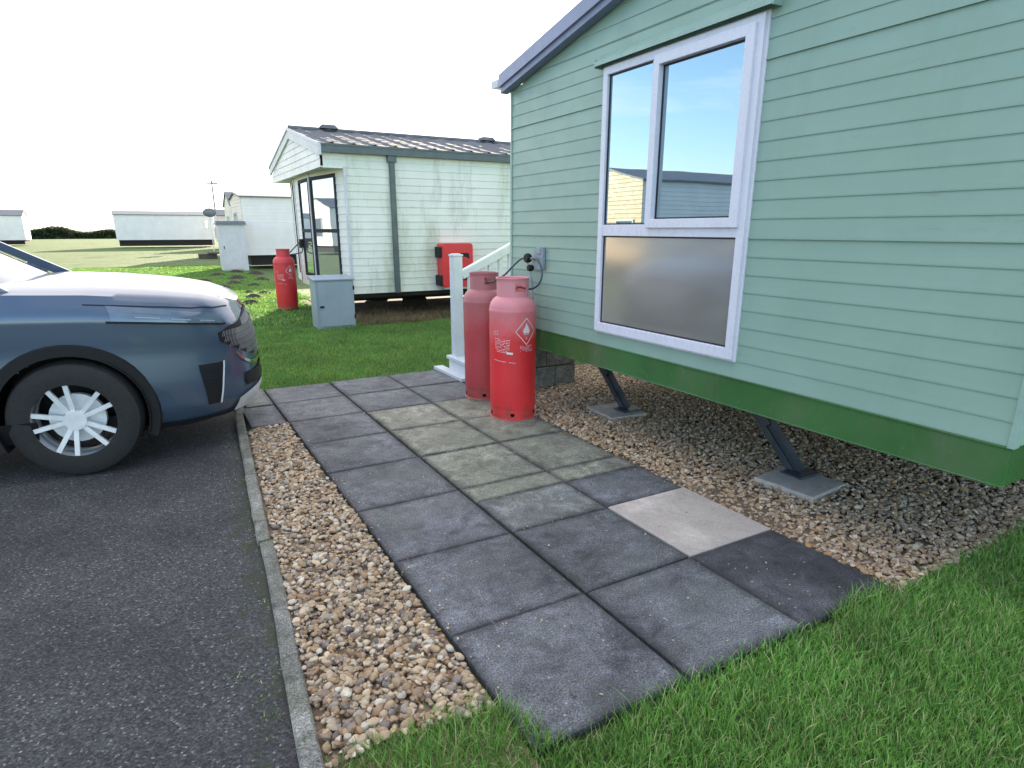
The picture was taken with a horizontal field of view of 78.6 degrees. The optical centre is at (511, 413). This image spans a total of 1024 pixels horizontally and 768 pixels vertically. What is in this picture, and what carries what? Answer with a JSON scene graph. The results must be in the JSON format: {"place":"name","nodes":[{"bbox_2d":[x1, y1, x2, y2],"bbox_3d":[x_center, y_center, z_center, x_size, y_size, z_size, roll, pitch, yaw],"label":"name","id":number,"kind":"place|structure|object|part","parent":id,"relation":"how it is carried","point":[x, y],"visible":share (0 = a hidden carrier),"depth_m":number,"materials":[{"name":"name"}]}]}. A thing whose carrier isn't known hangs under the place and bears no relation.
{"place":"outdoors","nodes":[
{"label":"outdoors","id":0,"kind":"place"},
{"bbox_2d":[0,411,298,767],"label":"asphalt","id":1,"kind":"structure","parent":0,"point":[120,582],"depth_m":2.45,"materials":[{"name":"grey asphalt"}]},
{"bbox_2d":[0,242,261,473],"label":"parked car","id":2,"kind":"object","parent":1,"relation":"on","point":[128,359],"visible":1,"depth_m":3.83,"materials":[{"name":"blue paint"}]},
{"bbox_2d":[208,423,281,760],"bbox_3d":[-1.458,0.615,3.033,0.428,0.017,4.183,-8,18,-24],"label":"moss","id":3,"kind":"object","parent":1,"relation":"on","point":[250,619],"visible":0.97,"depth_m":2.17,"materials":[{"name":"green plant"}]},
{"bbox_2d":[234,407,324,767],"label":"kerb","id":4,"kind":"structure","parent":1,"relation":"on","point":[308,751],"depth_m":2.32,"materials":[{"name":"concrete"}]},
{"bbox_2d":[198,252,219,258],"bbox_3d":[-15.687,-8.223,32.464,1.050,0.330,0.900,-9,19,-28],"label":"timber step","id":5,"kind":"object","parent":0,"point":[210,255],"visible":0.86,"depth_m":32.20,"materials":[{"name":"wood"}]},
{"bbox_2d":[0,0,580,230],"label":"sky","id":6,"kind":"structure","parent":0,"point":[106,106],"materials":[{"name":"white"}]},
{"bbox_2d":[309,295,463,323],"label":"soil","id":7,"kind":"structure","parent":0,"point":[397,303],"depth_m":12.76,"materials":[{"name":"brown soil"}]},
{"bbox_2d":[268,124,509,310],"bbox_3d":[0.720,-4.244,13.798,10.670,3.235,4.342,-9,19,-28],"label":"static caravan","id":8,"kind":"object","parent":7,"relation":"on","point":[379,215],"visible":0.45,"depth_m":10.38,"materials":[{"name":"white metal"}]},
{"bbox_2d":[289,239,303,254],"bbox_3d":[-4.051,-3.105,11.647,0.326,0.292,0.156,-9,19,-28],"label":"gas regulator","id":9,"kind":"object","parent":8,"relation":"attached to","point":[300,242],"visible":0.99,"depth_m":11.66,"materials":[{"name":"black plastic"}]},
{"bbox_2d":[292,183,300,272],"bbox_3d":[-4.199,-3.620,12.222,0.032,1.670,0.490,-6,18,-20],"label":"window","id":10,"kind":"structure","parent":8,"relation":"in","point":[292,183],"depth_m":12.34,"materials":[{"name":"black glass"}]},
{"bbox_2d":[297,178,315,274],"bbox_3d":[-3.688,-3.337,11.263,0.032,1.670,0.780,-9,19,-28],"label":"window","id":11,"kind":"structure","parent":8,"relation":"in","point":[303,192],"depth_m":11.29,"materials":[{"name":"clear glass"}]},
{"bbox_2d":[309,173,342,274],"bbox_3d":[-3.111,-3.099,10.457,0.169,1.670,1.066,-10,19,-30],"label":"window","id":12,"kind":"structure","parent":8,"relation":"in","point":[323,194],"depth_m":10.44,"materials":[{"name":"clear glass"}]},
{"bbox_2d":[435,243,472,288],"bbox_3d":[-0.982,-2.523,10.661,0.615,0.750,0.260,-9,19,-28],"label":"hose cabinet","id":13,"kind":"object","parent":8,"relation":"attached to","point":[443,251],"visible":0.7,"depth_m":10.53,"materials":[{"name":"red plastic"}]},
{"bbox_2d":[355,302,463,325],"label":"dead weeds","id":14,"kind":"object","parent":7,"relation":"on","point":[397,315],"visible":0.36,"depth_m":10.59,"materials":[{"name":"brown plant"}]},
{"bbox_2d":[0,231,1023,767],"bbox_3d":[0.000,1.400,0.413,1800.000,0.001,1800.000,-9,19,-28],"label":"lawn","id":15,"kind":"structure","parent":0,"point":[80,253],"depth_m":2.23,"materials":[{"name":"green plant"}]},
{"bbox_2d":[0,210,31,243],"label":"static caravan","id":16,"kind":"object","parent":15,"relation":"on","point":[14,227],"visible":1,"depth_m":57.00,"materials":[{"name":"white metal"}]},
{"bbox_2d":[30,226,215,238],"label":"hedge","id":17,"kind":"object","parent":15,"relation":"on","point":[56,232],"visible":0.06,"depth_m":102.20,"materials":[{"name":"green plant"}]},
{"bbox_2d":[111,211,215,245],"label":"static caravan","id":18,"kind":"object","parent":15,"relation":"on","point":[156,228],"visible":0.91,"depth_m":52.49,"materials":[{"name":"white metal"}]},
{"bbox_2d":[204,219,208,228],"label":"window","id":19,"kind":"structure","parent":18,"relation":"in","point":[206,224],"depth_m":53.88,"materials":[{"name":"white glass"}]},
{"bbox_2d":[203,208,215,250],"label":"satellite dish","id":20,"kind":"object","parent":15,"relation":"on","point":[209,212],"visible":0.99,"depth_m":43.13,"materials":[{"name":"grey metal"}]},
{"bbox_2d":[206,181,216,208],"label":"television aerial","id":21,"kind":"object","parent":15,"relation":"on","point":[211,183],"visible":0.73,"depth_m":51.77,"materials":[{"name":"white metal"}]},
{"bbox_2d":[208,272,224,275],"bbox_3d":[-9.605,-4.521,20.322,0.872,0.146,0.666,-9,19,-28],"label":"molehill","id":22,"kind":"object","parent":15,"relation":"on","point":[215,274],"visible":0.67,"depth_m":20.23,"materials":[{"name":"soil"}]},
{"bbox_2d":[213,209,225,241],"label":"static caravan","id":23,"kind":"object","parent":15,"relation":"on","point":[219,215],"visible":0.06,"depth_m":47.70,"materials":[{"name":"white metal"}]},
{"bbox_2d":[69,264,377,335],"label":"grass","id":24,"kind":"structure","parent":15,"relation":"on","point":[197,272],"depth_m":15.92,"materials":[{"name":"green plant"}]},
{"bbox_2d":[222,192,231,220],"bbox_3d":[-12.698,-11.887,38.896,9.210,3.420,3.460,-9,19,-28],"label":"static caravan","id":25,"kind":"object","parent":15,"relation":"on","point":[226,206],"visible":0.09,"depth_m":36.41,"materials":[{"name":"white metal"}]},
{"bbox_2d":[214,221,248,270],"bbox_3d":[-10.282,-6.183,22.999,1.030,1.770,0.730,-9,19,-28],"label":"storage locker","id":26,"kind":"object","parent":15,"relation":"on","point":[231,237],"visible":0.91,"depth_m":22.74,"materials":[{"name":"grey plastic"}]},
{"bbox_3d":[-10.128,-6.051,22.765,0.720,1.510,0.032,-9,19,-28],"label":"door","id":27,"kind":"part","parent":26,"relation":"part of","materials":[{"name":"white plastic"}]},
{"bbox_2d":[224,280,242,284],"bbox_3d":[-7.706,-3.643,17.365,0.814,0.131,0.558,-9,19,-28],"label":"molehill","id":28,"kind":"object","parent":15,"relation":"on","point":[234,282],"visible":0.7,"depth_m":17.27,"materials":[{"name":"soil"}]},
{"bbox_2d":[227,275,245,279],"bbox_3d":[-8.444,-4.179,19.166,0.839,0.145,0.709,-9,19,-28],"label":"molehill","id":29,"kind":"object","parent":15,"relation":"on","point":[238,277],"visible":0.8,"depth_m":19.07,"materials":[{"name":"soil"}]},
{"bbox_2d":[228,270,244,272],"bbox_3d":[-9.639,-4.959,21.811,0.802,0.144,0.687,-9,19,-28],"label":"molehill","id":30,"kind":"object","parent":15,"relation":"on","point":[236,271],"visible":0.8,"depth_m":21.74,"materials":[{"name":"soil"}]},
{"bbox_2d":[242,299,261,304],"bbox_3d":[-5.366,-2.293,12.814,0.660,0.109,0.489,-9,19,-28],"label":"molehill","id":31,"kind":"object","parent":15,"relation":"on","point":[251,301],"visible":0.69,"depth_m":12.74,"materials":[{"name":"soil"}]},
{"bbox_2d":[242,293,264,298],"bbox_3d":[-5.739,-2.622,13.924,0.572,0.118,0.617,10,19,30],"label":"molehill","id":32,"kind":"object","parent":15,"relation":"on","point":[253,295],"visible":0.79,"depth_m":13.85,"materials":[{"name":"soil"}]},
{"bbox_2d":[246,271,263,274],"bbox_3d":[-8.738,-4.795,21.253,0.781,0.145,0.684,-9,19,-28],"label":"molehill","id":33,"kind":"object","parent":15,"relation":"on","point":[255,273],"visible":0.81,"depth_m":21.12,"materials":[{"name":"soil"}]},
{"bbox_2d":[254,277,269,279],"bbox_3d":[-7.538,-4.064,18.811,0.730,0.118,0.511,-9,19,-28],"label":"molehill","id":34,"kind":"object","parent":15,"relation":"on","point":[261,278],"visible":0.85,"depth_m":18.69,"materials":[{"name":"soil"}]},
{"bbox_2d":[228,192,296,264],"bbox_3d":[-6.605,-8.025,27.038,9.880,2.720,3.360,-9,19,-28],"label":"static caravan","id":35,"kind":"object","parent":15,"relation":"on","point":[267,218],"visible":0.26,"depth_m":23.86,"materials":[{"name":"white metal"}]},
{"bbox_2d":[233,211,237,220],"bbox_3d":[-10.991,-7.440,24.983,0.040,1.220,1.020,-9,19,-28],"label":"window","id":36,"kind":"structure","parent":35,"relation":"in","point":[234,213],"depth_m":24.85,"materials":[{"name":"white glass"}]},
{"bbox_2d":[273,249,298,308],"bbox_3d":[-4.265,-2.544,11.767,0.396,1.084,0.396,-9,19,-28],"label":"gas cylinder","id":37,"kind":"object","parent":15,"relation":"on","point":[285,278],"visible":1,"depth_m":11.63,"materials":[{"name":"red paint"}]},
{"bbox_2d":[307,274,355,328],"bbox_3d":[-2.753,-1.720,9.599,0.615,0.790,0.395,-9,19,-28],"label":"meter cabinet","id":38,"kind":"object","parent":15,"relation":"on","point":[332,301],"visible":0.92,"depth_m":9.45,"materials":[{"name":"grey plastic"}]},
{"bbox_3d":[-2.652,-1.659,9.453,0.525,0.655,0.023,-9,19,-28],"label":"door","id":39,"kind":"part","parent":38,"relation":"part of","materials":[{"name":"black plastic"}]},
{"bbox_2d":[254,317,451,390],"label":"grass","id":40,"kind":"structure","parent":15,"relation":"on","point":[309,345],"depth_m":7.72,"materials":[{"name":"green plant"}]},
{"bbox_2d":[247,422,539,767],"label":"gravel","id":41,"kind":"structure","parent":15,"relation":"on","point":[346,680],"depth_m":2.39,"materials":[{"name":"beige gravel"}]},
{"bbox_2d":[243,370,887,754],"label":"paving","id":42,"kind":"structure","parent":0,"point":[446,518],"depth_m":2.83,"materials":[{"name":"grey concrete"}]},
{"bbox_2d":[434,242,509,381],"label":"caravan steps","id":43,"kind":"structure","parent":42,"relation":"on","point":[456,357],"depth_m":6.38,"materials":[{"name":"white plastic"}]},
{"bbox_2d":[463,271,498,399],"bbox_3d":[-0.239,-0.689,5.477,0.372,1.084,0.372,-9,19,-28],"label":"gas cylinder","id":44,"kind":"object","parent":42,"relation":"on","point":[480,294],"visible":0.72,"depth_m":5.33,"materials":[{"name":"red paint"}]},
{"bbox_2d":[489,276,535,420],"bbox_3d":[0.005,-0.516,4.888,0.372,1.084,0.372,-9,19,-28],"label":"gas cylinder","id":45,"kind":"object","parent":42,"relation":"on","point":[512,320],"visible":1,"depth_m":4.75,"materials":[{"name":"red paint"}]},
{"bbox_2d":[297,403,825,706],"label":"stray pebbles","id":46,"kind":"object","parent":42,"relation":"on","point":[601,694],"visible":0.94,"depth_m":3.00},
{"bbox_2d":[568,684,575,697],"bbox_3d":[0.192,0.888,2.005,0.012,0.013,0.052,-5,17,-15],"label":"twig","id":47,"kind":"object","parent":42,"relation":"on","point":[572,691],"visible":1,"depth_m":2.00,"materials":[{"name":"grey wood"}]},
{"bbox_2d":[608,487,770,557],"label":"paving slab","id":48,"kind":"structure","parent":42,"relation":"on","point":[689,534],"depth_m":3.18,"materials":[{"name":"grey concrete"}]},
{"bbox_2d":[534,364,1023,593],"bbox_3d":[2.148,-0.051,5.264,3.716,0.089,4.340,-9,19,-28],"label":"gravel","id":49,"kind":"structure","parent":0,"point":[649,439],"depth_m":3.76,"materials":[{"name":"beige gravel"}]},
{"bbox_2d":[535,348,574,387],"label":"block pier","id":50,"kind":"structure","parent":49,"relation":"on","point":[552,369],"depth_m":5.92,"materials":[{"name":"concrete"}]},
{"bbox_2d":[586,402,646,419],"bbox_3d":[0.848,-0.010,5.103,0.340,0.052,0.370,-8,18,-25],"label":"concrete pad","id":51,"kind":"object","parent":49,"relation":"on","point":[609,411],"visible":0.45,"depth_m":5.01,"materials":[{"name":"grey concrete"}]},
{"bbox_2d":[754,466,845,503],"bbox_3d":[1.686,0.412,3.673,0.350,0.052,0.370,-11,20,-34],"label":"concrete pad","id":52,"kind":"object","parent":49,"relation":"on","point":[816,487],"visible":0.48,"depth_m":3.61,"materials":[{"name":"grey concrete"}]},
{"bbox_2d":[491,0,1023,488],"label":"static caravan","id":53,"kind":"object","parent":52,"relation":"on","point":[803,214],"visible":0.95,"depth_m":2.92,"materials":[{"name":"metal"}]},
{"bbox_2d":[487,247,544,299],"bbox_3d":[0.008,-0.965,5.058,0.245,0.750,0.750,-9,19,-28],"label":"gas regulator","id":54,"kind":"object","parent":53,"relation":"attached to","point":[538,258],"visible":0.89,"depth_m":4.85,"materials":[{"name":"grey plastic"}]},
{"bbox_2d":[594,9,771,361],"bbox_3d":[0.875,-1.218,3.614,0.049,1.655,1.239,-9,19,-28],"label":"window","id":55,"kind":"structure","parent":53,"relation":"in","point":[680,128],"depth_m":3.50,"materials":[{"name":"white plastic"}]}
]}

